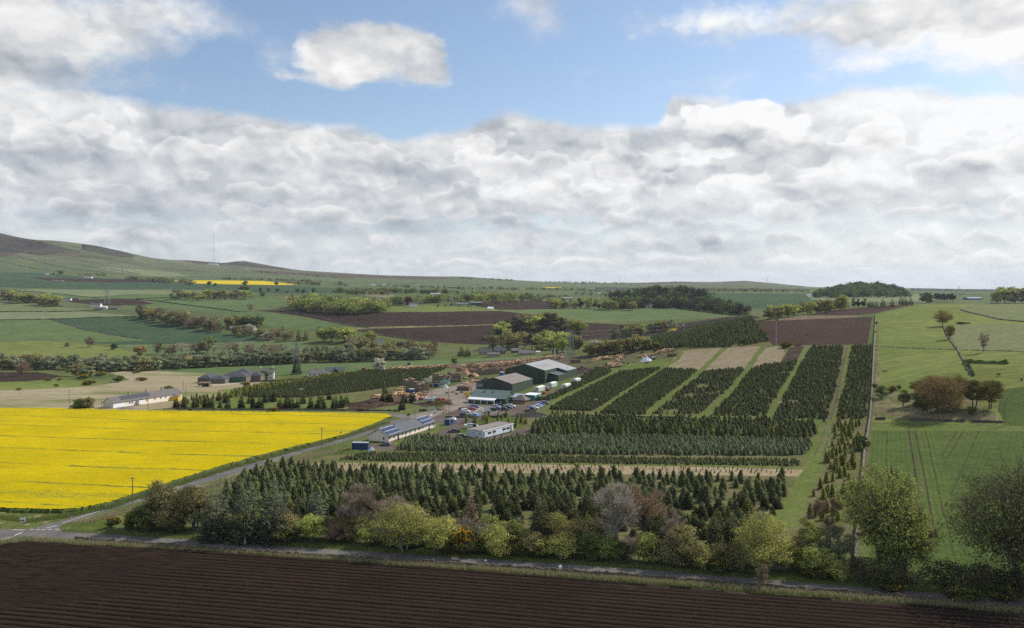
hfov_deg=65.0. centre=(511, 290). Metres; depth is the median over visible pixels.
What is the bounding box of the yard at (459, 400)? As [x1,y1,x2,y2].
[411,380,475,417]
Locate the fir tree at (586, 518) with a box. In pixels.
[583,511,593,532]
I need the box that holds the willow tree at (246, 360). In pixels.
[238,353,251,364]
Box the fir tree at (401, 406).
[398,399,405,409]
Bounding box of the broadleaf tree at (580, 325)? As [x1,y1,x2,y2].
[569,319,588,335]
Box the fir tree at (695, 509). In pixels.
[690,505,699,518]
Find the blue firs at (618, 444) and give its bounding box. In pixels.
[396,431,812,455]
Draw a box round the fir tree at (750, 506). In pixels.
[741,496,754,513]
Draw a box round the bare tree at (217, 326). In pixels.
[212,320,221,330]
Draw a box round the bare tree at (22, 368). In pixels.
[13,361,32,375]
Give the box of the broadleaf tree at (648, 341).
[643,338,651,345]
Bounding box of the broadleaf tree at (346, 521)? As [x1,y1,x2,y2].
[333,514,363,538]
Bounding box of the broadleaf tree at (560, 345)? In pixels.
[553,338,569,352]
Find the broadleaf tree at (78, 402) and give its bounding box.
[70,398,84,407]
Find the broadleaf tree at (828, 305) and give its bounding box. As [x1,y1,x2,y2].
[818,299,835,312]
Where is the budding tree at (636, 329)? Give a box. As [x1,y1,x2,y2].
[629,326,641,334]
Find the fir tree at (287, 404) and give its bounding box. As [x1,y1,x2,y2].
[281,393,291,408]
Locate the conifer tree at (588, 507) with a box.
[582,489,597,525]
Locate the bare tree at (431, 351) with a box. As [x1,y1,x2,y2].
[424,348,435,358]
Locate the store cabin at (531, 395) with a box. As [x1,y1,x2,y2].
[524,392,540,400]
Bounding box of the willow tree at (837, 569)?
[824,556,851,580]
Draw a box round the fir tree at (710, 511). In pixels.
[707,503,713,517]
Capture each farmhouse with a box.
[89,303,101,306]
[259,366,274,378]
[374,339,383,342]
[409,302,417,307]
[479,347,490,354]
[486,351,499,357]
[493,345,505,353]
[518,349,534,355]
[588,340,601,344]
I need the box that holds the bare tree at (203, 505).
[184,500,210,527]
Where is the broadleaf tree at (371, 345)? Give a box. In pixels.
[366,342,378,347]
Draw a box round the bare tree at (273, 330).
[270,327,280,335]
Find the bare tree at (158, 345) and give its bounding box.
[152,341,164,353]
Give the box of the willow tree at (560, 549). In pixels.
[541,529,578,558]
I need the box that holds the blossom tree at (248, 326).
[243,324,253,334]
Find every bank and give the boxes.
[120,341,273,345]
[345,401,397,406]
[348,398,450,409]
[354,310,489,312]
[431,401,452,404]
[499,310,736,321]
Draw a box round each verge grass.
[0,421,390,522]
[0,536,1023,613]
[60,528,1023,598]
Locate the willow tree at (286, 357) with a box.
[279,350,294,363]
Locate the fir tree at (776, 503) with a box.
[772,496,783,508]
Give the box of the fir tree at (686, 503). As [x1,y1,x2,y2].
[680,489,694,509]
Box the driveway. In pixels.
[369,444,399,449]
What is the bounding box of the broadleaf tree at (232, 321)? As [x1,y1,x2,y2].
[222,315,237,326]
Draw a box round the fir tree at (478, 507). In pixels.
[471,505,483,513]
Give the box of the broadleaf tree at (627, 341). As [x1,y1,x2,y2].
[624,338,631,349]
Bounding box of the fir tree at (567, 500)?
[565,493,573,508]
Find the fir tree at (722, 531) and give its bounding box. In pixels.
[718,519,734,540]
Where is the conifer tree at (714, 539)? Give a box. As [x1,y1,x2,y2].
[704,512,725,565]
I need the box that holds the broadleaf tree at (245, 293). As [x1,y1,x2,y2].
[242,290,249,297]
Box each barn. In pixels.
[198,368,264,383]
[469,302,482,304]
[511,348,522,352]
[962,297,981,299]
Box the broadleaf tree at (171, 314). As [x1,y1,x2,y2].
[165,311,175,324]
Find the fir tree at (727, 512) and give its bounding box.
[725,506,731,519]
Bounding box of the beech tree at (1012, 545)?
[935,452,1023,583]
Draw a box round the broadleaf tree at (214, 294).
[210,291,217,298]
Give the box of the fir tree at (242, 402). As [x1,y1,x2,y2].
[236,395,245,407]
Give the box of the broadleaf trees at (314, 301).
[285,292,392,313]
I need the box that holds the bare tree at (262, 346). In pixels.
[256,343,267,350]
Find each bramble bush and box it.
[610,541,636,562]
[650,532,665,561]
[678,540,697,566]
[709,540,747,569]
[837,555,884,583]
[880,558,931,587]
[918,557,976,588]
[957,559,1014,591]
[994,565,1023,599]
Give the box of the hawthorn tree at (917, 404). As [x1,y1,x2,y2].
[908,393,933,413]
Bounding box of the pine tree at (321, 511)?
[303,488,326,518]
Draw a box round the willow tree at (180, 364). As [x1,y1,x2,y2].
[172,357,187,368]
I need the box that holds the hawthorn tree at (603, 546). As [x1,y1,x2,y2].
[588,538,612,561]
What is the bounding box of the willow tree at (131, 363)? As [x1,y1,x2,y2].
[121,356,136,369]
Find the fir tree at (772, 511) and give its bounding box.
[769,505,776,514]
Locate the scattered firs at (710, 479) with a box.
[551,408,825,512]
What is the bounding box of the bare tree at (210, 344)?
[204,342,212,353]
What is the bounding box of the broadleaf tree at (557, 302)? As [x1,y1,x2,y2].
[553,298,561,308]
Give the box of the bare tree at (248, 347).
[242,344,252,351]
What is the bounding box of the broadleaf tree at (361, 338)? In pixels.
[357,336,368,340]
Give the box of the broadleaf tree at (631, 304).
[627,301,636,307]
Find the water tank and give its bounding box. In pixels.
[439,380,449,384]
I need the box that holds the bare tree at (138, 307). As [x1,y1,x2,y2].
[134,304,145,312]
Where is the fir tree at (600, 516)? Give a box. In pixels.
[596,505,605,520]
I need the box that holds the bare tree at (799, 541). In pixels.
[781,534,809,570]
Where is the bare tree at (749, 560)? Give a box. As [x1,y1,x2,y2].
[733,548,768,572]
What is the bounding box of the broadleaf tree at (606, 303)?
[602,298,613,309]
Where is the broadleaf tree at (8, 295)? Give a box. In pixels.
[3,293,12,301]
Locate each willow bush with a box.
[182,506,226,524]
[380,525,406,546]
[471,521,495,542]
[504,515,526,541]
[650,540,685,565]
[770,550,794,569]
[815,525,858,562]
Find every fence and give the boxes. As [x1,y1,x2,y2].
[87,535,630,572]
[105,418,389,504]
[112,445,325,511]
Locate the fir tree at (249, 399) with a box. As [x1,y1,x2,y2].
[246,393,253,403]
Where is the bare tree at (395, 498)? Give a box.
[376,494,411,519]
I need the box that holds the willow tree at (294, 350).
[289,349,301,362]
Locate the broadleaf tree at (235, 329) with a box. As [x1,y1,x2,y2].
[231,325,242,334]
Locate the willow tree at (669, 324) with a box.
[660,320,672,330]
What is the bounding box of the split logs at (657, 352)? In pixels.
[637,348,675,357]
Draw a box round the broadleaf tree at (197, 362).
[190,356,206,367]
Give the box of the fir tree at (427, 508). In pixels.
[419,500,431,516]
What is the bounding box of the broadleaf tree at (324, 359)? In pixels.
[319,349,328,361]
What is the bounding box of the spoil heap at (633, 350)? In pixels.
[628,348,637,353]
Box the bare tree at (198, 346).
[189,343,204,351]
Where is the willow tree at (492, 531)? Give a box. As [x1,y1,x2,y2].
[476,524,506,544]
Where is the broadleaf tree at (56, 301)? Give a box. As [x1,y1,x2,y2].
[53,298,61,305]
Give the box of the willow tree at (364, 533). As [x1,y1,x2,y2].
[357,525,378,545]
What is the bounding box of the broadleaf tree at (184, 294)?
[179,291,191,298]
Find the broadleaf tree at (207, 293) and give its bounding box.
[204,289,213,296]
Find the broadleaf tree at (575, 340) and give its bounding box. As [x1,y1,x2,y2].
[565,334,584,349]
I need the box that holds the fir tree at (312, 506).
[306,500,314,513]
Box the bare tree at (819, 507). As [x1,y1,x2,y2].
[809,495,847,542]
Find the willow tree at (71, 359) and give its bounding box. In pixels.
[64,357,78,368]
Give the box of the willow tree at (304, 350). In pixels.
[301,347,313,361]
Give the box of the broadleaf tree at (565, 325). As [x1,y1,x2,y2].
[561,318,583,333]
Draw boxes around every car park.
[432,387,560,440]
[460,405,497,415]
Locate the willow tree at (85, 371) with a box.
[78,366,94,376]
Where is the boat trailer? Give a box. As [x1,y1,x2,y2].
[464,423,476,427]
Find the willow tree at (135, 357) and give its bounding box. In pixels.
[131,354,141,368]
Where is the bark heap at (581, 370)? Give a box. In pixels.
[577,366,596,373]
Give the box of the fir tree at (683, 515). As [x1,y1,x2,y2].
[676,509,688,524]
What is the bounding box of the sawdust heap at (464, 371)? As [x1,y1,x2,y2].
[460,368,468,374]
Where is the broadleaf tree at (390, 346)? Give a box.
[384,343,399,356]
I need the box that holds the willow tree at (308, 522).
[293,512,329,542]
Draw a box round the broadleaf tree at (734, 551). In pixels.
[716,541,748,572]
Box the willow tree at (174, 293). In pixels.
[168,289,180,299]
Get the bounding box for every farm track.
[813,422,826,456]
[822,422,832,456]
[829,346,847,420]
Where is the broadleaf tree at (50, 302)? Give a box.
[43,297,53,306]
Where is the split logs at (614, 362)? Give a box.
[586,354,625,367]
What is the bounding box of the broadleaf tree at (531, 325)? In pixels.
[523,314,540,329]
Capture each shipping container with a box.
[352,441,368,449]
[445,417,455,425]
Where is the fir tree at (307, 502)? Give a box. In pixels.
[304,494,309,511]
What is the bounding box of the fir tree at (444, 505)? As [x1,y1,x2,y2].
[439,503,448,515]
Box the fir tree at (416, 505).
[408,500,419,515]
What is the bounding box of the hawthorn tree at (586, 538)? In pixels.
[571,532,597,559]
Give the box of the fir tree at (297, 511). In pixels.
[292,502,301,518]
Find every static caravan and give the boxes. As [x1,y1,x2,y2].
[534,385,544,391]
[547,381,556,387]
[561,383,570,388]
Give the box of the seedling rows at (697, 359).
[668,348,720,369]
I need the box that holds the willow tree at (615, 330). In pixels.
[607,326,621,338]
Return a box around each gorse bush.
[76,374,88,378]
[83,380,96,384]
[94,372,105,375]
[105,516,121,526]
[122,517,136,529]
[135,377,148,380]
[140,517,155,529]
[165,514,186,533]
[269,407,279,410]
[282,529,301,540]
[328,529,346,542]
[438,542,456,554]
[448,524,484,551]
[483,541,495,553]
[503,537,523,555]
[523,544,540,558]
[709,558,738,573]
[735,561,755,573]
[780,342,792,346]
[801,565,829,579]
[871,574,906,592]
[888,385,896,391]
[940,580,988,601]
[986,584,1020,603]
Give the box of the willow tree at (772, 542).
[729,507,794,570]
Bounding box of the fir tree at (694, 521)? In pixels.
[687,513,699,530]
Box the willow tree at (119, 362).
[109,356,128,371]
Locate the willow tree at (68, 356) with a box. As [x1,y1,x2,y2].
[60,355,73,365]
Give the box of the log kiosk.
[511,395,529,403]
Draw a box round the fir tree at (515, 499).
[506,491,522,508]
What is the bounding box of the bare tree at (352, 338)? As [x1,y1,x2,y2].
[347,334,357,341]
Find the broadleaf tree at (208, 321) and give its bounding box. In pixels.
[204,318,215,330]
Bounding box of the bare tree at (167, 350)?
[162,347,171,353]
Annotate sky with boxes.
[0,0,1023,288]
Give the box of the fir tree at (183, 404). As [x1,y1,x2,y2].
[179,396,188,407]
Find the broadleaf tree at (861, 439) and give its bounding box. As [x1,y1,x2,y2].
[856,435,871,447]
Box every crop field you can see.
[868,430,1023,591]
[935,431,1023,542]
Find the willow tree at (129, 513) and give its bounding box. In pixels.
[122,505,141,528]
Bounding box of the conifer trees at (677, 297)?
[608,284,752,314]
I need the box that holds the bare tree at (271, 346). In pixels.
[268,344,276,353]
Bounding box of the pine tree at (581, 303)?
[577,298,583,306]
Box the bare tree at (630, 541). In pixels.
[622,531,655,560]
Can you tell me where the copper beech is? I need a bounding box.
[404,297,413,304]
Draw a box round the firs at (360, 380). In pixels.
[241,367,444,397]
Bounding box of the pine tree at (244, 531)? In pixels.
[225,477,263,546]
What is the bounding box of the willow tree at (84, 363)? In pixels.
[78,358,89,368]
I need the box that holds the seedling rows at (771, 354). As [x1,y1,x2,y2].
[753,347,784,365]
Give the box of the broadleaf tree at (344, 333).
[333,327,356,342]
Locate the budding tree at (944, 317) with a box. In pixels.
[931,309,952,325]
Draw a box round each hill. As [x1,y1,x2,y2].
[0,233,79,254]
[0,253,14,256]
[3,237,351,274]
[82,244,134,257]
[181,260,294,269]
[255,270,458,279]
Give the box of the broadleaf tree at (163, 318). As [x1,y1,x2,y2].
[160,313,167,324]
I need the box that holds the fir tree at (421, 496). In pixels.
[418,493,425,507]
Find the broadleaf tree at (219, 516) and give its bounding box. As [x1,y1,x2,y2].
[212,512,242,533]
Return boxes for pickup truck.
[448,428,460,432]
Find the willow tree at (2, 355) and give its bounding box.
[0,353,10,366]
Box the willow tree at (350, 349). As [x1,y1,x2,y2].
[346,346,356,360]
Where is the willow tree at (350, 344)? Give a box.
[344,341,356,348]
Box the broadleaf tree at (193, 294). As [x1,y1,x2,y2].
[189,291,197,298]
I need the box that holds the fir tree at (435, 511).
[432,506,437,516]
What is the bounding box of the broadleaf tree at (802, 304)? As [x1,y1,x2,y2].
[801,303,807,313]
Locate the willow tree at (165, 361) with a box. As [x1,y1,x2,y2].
[161,356,176,368]
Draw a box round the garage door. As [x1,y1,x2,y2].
[113,402,124,407]
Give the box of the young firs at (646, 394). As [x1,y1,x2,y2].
[535,344,872,418]
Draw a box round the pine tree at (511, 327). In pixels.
[503,320,513,329]
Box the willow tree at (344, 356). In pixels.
[336,347,349,361]
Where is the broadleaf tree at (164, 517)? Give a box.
[149,502,187,529]
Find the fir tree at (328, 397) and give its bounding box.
[326,389,332,399]
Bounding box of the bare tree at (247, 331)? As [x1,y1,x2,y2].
[240,329,250,336]
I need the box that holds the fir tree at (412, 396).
[408,387,416,402]
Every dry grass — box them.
[0,536,1023,613]
[77,447,350,523]
[864,321,878,474]
[873,406,996,420]
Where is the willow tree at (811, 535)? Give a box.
[791,516,824,547]
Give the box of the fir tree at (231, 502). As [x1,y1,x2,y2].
[228,496,233,508]
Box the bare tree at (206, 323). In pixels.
[201,321,212,329]
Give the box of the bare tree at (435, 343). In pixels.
[430,340,438,347]
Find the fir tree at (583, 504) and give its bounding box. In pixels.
[579,498,589,512]
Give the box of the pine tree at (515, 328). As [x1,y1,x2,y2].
[510,317,521,332]
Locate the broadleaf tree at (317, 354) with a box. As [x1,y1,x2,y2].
[309,351,324,361]
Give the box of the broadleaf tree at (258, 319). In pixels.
[245,314,266,326]
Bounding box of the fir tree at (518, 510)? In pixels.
[513,504,524,522]
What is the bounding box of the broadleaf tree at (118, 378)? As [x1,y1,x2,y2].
[112,375,124,381]
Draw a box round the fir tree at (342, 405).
[338,395,345,407]
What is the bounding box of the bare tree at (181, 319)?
[174,313,187,325]
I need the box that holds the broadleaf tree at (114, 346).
[110,343,117,349]
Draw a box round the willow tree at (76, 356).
[72,353,83,363]
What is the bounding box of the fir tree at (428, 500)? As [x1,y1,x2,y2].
[420,491,433,507]
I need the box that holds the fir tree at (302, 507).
[294,496,305,515]
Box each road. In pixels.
[0,416,1023,604]
[118,405,423,418]
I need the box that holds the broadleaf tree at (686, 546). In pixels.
[660,521,708,566]
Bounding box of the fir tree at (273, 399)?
[271,392,277,401]
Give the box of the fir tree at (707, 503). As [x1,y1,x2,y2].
[704,497,710,508]
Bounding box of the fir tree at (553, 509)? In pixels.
[546,501,558,515]
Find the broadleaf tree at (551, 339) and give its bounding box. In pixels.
[542,335,556,349]
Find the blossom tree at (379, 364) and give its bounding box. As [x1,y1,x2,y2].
[371,358,386,369]
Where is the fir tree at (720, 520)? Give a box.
[709,509,723,528]
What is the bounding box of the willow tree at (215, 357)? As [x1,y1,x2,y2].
[204,354,221,366]
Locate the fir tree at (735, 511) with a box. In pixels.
[733,506,740,514]
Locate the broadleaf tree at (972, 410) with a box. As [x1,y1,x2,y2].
[967,406,976,414]
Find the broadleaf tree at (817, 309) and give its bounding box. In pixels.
[812,299,822,312]
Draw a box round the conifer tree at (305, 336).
[302,329,308,340]
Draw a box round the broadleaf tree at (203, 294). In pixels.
[199,292,206,299]
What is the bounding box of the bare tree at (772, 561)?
[758,542,777,572]
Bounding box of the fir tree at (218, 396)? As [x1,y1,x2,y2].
[215,390,221,400]
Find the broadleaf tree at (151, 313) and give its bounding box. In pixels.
[146,309,157,320]
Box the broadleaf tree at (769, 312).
[762,308,775,319]
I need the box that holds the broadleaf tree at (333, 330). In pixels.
[323,326,338,341]
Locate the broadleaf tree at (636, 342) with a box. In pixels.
[629,334,643,350]
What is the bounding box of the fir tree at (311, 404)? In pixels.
[306,396,313,408]
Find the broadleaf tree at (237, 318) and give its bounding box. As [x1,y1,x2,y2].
[235,315,241,325]
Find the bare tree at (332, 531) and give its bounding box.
[324,518,352,542]
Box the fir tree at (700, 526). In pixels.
[695,517,708,534]
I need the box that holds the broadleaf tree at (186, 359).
[178,355,192,367]
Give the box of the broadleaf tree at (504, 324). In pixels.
[497,321,511,332]
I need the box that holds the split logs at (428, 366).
[388,364,451,369]
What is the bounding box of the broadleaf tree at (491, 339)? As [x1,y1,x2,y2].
[484,334,501,348]
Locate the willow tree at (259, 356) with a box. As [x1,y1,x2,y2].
[251,350,265,364]
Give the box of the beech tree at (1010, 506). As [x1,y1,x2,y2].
[992,479,1023,528]
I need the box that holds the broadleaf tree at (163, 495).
[138,478,180,527]
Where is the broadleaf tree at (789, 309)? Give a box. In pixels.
[779,304,798,316]
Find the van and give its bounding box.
[461,408,469,412]
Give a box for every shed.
[170,395,180,400]
[476,373,532,392]
[505,348,576,383]
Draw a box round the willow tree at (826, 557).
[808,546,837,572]
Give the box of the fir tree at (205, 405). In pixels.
[201,393,209,407]
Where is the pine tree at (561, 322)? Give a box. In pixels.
[559,318,566,331]
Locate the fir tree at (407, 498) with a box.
[403,490,410,504]
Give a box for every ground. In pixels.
[0,239,1023,327]
[0,304,1005,582]
[448,355,588,368]
[566,349,678,378]
[782,347,803,361]
[873,346,879,384]
[873,386,998,421]
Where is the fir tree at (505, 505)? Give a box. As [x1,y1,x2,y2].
[503,497,512,510]
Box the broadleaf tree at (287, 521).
[275,515,301,537]
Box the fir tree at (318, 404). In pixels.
[314,390,326,408]
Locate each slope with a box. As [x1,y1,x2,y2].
[595,287,809,290]
[614,282,810,287]
[647,281,695,283]
[723,281,753,282]
[910,288,997,291]
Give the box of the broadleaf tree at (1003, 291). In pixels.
[995,286,1015,302]
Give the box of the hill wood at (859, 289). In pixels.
[811,280,912,297]
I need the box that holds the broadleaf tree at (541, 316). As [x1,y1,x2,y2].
[536,313,545,328]
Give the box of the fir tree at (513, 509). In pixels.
[506,499,514,518]
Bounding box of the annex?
[511,393,524,402]
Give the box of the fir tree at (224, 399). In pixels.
[222,390,230,402]
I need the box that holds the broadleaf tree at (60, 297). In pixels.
[55,295,63,305]
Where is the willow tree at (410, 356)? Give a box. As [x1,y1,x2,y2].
[408,348,414,358]
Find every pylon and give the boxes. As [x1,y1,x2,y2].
[104,283,110,303]
[292,342,301,373]
[567,329,575,356]
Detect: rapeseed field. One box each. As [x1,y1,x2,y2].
[0,407,392,513]
[174,280,296,284]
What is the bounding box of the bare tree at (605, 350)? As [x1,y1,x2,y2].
[597,342,610,354]
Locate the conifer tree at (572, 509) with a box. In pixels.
[563,496,579,520]
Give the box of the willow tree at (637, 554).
[632,540,651,561]
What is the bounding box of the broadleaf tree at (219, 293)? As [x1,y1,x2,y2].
[215,291,222,298]
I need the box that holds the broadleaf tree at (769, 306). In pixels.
[766,304,775,310]
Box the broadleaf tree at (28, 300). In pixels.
[23,291,32,302]
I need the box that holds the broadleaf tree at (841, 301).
[833,294,848,309]
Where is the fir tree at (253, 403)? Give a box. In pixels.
[249,399,256,408]
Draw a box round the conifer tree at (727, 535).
[722,505,740,546]
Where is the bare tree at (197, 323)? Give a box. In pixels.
[192,316,201,327]
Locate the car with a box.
[379,442,390,445]
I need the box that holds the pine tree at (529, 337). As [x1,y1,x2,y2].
[526,333,536,349]
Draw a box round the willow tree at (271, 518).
[263,514,276,533]
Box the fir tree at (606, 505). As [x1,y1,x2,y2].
[597,497,608,512]
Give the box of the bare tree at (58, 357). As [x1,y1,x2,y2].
[52,354,64,367]
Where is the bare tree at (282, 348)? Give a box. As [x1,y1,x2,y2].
[276,343,288,351]
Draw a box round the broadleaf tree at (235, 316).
[223,314,238,324]
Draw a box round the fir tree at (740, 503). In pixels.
[736,491,745,507]
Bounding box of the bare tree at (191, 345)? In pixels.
[186,343,196,353]
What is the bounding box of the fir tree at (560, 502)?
[554,496,565,512]
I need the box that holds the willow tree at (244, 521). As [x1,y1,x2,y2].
[230,513,252,532]
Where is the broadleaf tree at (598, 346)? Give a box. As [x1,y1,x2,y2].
[593,342,608,355]
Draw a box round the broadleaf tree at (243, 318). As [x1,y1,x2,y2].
[238,314,250,323]
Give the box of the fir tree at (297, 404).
[295,398,299,408]
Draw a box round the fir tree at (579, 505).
[577,500,581,510]
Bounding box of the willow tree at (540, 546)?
[523,537,546,556]
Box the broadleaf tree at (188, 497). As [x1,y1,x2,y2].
[172,481,215,529]
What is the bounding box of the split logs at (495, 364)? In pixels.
[458,353,563,368]
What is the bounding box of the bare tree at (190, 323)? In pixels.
[184,318,195,328]
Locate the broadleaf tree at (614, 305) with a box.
[610,301,618,308]
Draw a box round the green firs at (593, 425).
[530,410,817,439]
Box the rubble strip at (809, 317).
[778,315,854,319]
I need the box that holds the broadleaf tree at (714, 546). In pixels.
[704,541,728,561]
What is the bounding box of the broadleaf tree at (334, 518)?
[323,516,341,535]
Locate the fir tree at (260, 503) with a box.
[255,498,265,511]
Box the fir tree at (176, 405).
[172,396,179,407]
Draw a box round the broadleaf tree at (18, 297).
[13,292,25,303]
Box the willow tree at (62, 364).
[55,357,68,368]
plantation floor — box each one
[166,371,439,411]
[189,345,870,548]
[638,339,771,350]
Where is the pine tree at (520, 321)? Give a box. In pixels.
[515,319,524,330]
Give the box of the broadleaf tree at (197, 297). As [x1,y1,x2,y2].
[193,295,201,299]
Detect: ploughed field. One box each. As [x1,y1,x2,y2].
[0,372,60,381]
[0,541,1023,627]
[31,277,169,281]
[64,299,153,305]
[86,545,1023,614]
[257,310,760,345]
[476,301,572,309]
[756,317,871,344]
[809,305,909,314]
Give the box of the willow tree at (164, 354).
[159,352,170,368]
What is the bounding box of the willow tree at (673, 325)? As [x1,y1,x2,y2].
[667,319,678,329]
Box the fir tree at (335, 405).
[330,395,339,407]
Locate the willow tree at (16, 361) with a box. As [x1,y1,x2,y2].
[8,358,25,368]
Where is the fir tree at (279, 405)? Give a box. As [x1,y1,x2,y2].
[276,399,282,408]
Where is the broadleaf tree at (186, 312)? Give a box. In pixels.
[177,310,191,324]
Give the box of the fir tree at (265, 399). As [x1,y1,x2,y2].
[262,391,267,402]
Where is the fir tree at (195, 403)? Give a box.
[190,394,199,407]
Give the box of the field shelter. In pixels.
[198,382,210,386]
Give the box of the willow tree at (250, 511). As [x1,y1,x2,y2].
[241,503,263,521]
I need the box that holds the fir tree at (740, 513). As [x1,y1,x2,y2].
[736,509,746,523]
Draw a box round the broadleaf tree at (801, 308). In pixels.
[794,304,803,312]
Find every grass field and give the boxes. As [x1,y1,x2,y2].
[0,272,307,290]
[0,292,169,300]
[0,301,81,311]
[0,312,128,318]
[0,319,139,343]
[0,341,145,357]
[0,380,104,389]
[18,289,169,296]
[53,317,269,344]
[96,267,187,276]
[111,340,308,356]
[121,297,286,311]
[148,290,254,293]
[154,355,573,374]
[220,312,356,329]
[250,285,346,293]
[281,360,489,377]
[298,282,522,291]
[324,291,518,294]
[386,305,503,311]
[504,308,733,321]
[620,360,668,369]
[705,293,818,308]
[808,294,922,301]
[872,303,1023,423]
[883,304,932,313]
[952,324,1023,350]
[964,304,1023,319]
[998,387,1023,425]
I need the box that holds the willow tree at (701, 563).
[684,542,716,568]
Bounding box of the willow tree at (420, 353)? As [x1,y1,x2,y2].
[413,347,432,359]
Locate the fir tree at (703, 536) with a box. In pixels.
[699,526,708,540]
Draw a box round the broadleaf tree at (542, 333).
[535,329,549,347]
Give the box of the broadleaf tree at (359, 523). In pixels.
[345,515,369,540]
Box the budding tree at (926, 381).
[911,375,943,402]
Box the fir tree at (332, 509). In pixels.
[328,502,337,515]
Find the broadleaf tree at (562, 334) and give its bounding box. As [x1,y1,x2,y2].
[555,331,570,346]
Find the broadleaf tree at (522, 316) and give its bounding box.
[517,313,534,329]
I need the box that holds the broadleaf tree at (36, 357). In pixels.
[24,353,45,368]
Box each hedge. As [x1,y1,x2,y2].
[0,290,97,297]
[0,309,99,311]
[0,316,135,319]
[18,257,104,272]
[135,297,210,298]
[136,299,239,311]
[675,308,739,315]
[875,345,1023,351]
[963,359,1009,363]
[963,361,974,375]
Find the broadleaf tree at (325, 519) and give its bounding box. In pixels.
[298,514,333,539]
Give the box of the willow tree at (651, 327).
[648,323,656,331]
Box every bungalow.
[307,368,327,376]
[368,415,435,441]
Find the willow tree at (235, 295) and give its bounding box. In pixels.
[232,292,238,297]
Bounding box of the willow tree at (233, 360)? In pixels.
[228,355,241,365]
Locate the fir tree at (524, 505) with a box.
[520,496,528,509]
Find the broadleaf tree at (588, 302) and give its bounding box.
[583,298,592,308]
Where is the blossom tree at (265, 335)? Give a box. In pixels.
[260,332,269,339]
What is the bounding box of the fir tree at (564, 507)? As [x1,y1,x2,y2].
[562,504,569,515]
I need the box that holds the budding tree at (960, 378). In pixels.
[948,372,973,404]
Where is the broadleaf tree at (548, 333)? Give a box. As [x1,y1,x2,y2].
[544,331,556,349]
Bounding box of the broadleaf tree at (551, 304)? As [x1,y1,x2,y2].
[548,300,554,308]
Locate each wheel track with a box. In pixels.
[908,430,921,508]
[914,430,937,546]
[943,431,962,464]
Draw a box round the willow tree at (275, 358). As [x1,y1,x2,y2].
[267,350,284,364]
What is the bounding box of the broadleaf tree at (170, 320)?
[165,316,175,325]
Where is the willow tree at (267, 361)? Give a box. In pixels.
[265,353,275,364]
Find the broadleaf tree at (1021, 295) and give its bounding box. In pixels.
[1014,288,1023,301]
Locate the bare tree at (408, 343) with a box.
[403,339,414,348]
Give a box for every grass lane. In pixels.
[539,412,834,526]
[546,371,616,404]
[593,351,683,412]
[646,348,726,413]
[701,346,765,414]
[766,347,809,416]
[828,346,850,420]
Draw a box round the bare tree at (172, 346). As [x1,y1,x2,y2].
[166,343,178,353]
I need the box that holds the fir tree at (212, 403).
[208,396,214,407]
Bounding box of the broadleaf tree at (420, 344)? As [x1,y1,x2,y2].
[413,342,426,348]
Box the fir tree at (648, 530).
[640,522,651,533]
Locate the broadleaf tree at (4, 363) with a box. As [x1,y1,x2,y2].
[0,358,11,369]
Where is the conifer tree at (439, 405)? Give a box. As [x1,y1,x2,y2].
[435,395,445,410]
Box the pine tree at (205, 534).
[196,484,232,544]
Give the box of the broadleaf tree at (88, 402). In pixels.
[80,396,96,408]
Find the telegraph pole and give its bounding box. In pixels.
[129,476,135,501]
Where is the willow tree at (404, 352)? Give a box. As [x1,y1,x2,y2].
[398,349,413,359]
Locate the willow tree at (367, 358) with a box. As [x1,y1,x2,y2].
[361,346,371,359]
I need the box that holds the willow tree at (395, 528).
[367,496,434,551]
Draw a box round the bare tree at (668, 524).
[660,506,686,542]
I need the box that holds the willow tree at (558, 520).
[545,512,575,536]
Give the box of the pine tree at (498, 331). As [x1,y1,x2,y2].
[495,329,502,346]
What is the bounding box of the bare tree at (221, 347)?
[219,344,230,350]
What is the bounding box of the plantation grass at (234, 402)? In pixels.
[176,395,353,410]
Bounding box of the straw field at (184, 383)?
[0,370,259,409]
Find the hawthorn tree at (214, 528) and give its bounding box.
[207,522,231,533]
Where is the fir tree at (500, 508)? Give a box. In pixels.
[495,498,505,516]
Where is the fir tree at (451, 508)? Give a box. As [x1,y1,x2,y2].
[448,499,458,513]
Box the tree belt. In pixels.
[384,292,598,304]
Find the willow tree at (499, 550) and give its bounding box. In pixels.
[483,533,516,556]
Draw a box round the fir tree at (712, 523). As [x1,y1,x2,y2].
[707,517,720,536]
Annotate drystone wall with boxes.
[50,319,139,338]
[74,536,1023,607]
[175,408,399,411]
[249,377,304,381]
[280,310,369,327]
[356,329,424,341]
[445,416,477,417]
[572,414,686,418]
[853,314,875,564]
[875,417,885,419]
[909,418,964,421]
[943,326,970,374]
[960,309,1023,321]
[961,303,1023,308]
[971,419,1003,422]
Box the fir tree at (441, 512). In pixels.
[437,506,446,517]
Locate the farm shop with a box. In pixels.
[467,389,513,403]
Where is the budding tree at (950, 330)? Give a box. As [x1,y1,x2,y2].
[944,325,954,337]
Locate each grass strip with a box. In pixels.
[296,461,804,468]
[354,324,497,329]
[871,423,1023,430]
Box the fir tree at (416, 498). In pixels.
[412,494,419,506]
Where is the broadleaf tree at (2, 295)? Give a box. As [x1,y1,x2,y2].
[1,291,9,300]
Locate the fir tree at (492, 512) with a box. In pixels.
[488,504,497,521]
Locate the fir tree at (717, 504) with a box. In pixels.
[713,497,725,512]
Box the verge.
[0,417,1023,611]
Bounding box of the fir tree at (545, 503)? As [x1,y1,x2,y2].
[540,499,548,513]
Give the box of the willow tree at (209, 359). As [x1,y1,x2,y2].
[197,354,214,367]
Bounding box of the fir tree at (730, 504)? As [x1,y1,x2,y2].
[726,499,733,511]
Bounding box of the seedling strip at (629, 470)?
[317,463,802,475]
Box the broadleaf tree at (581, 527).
[566,515,610,543]

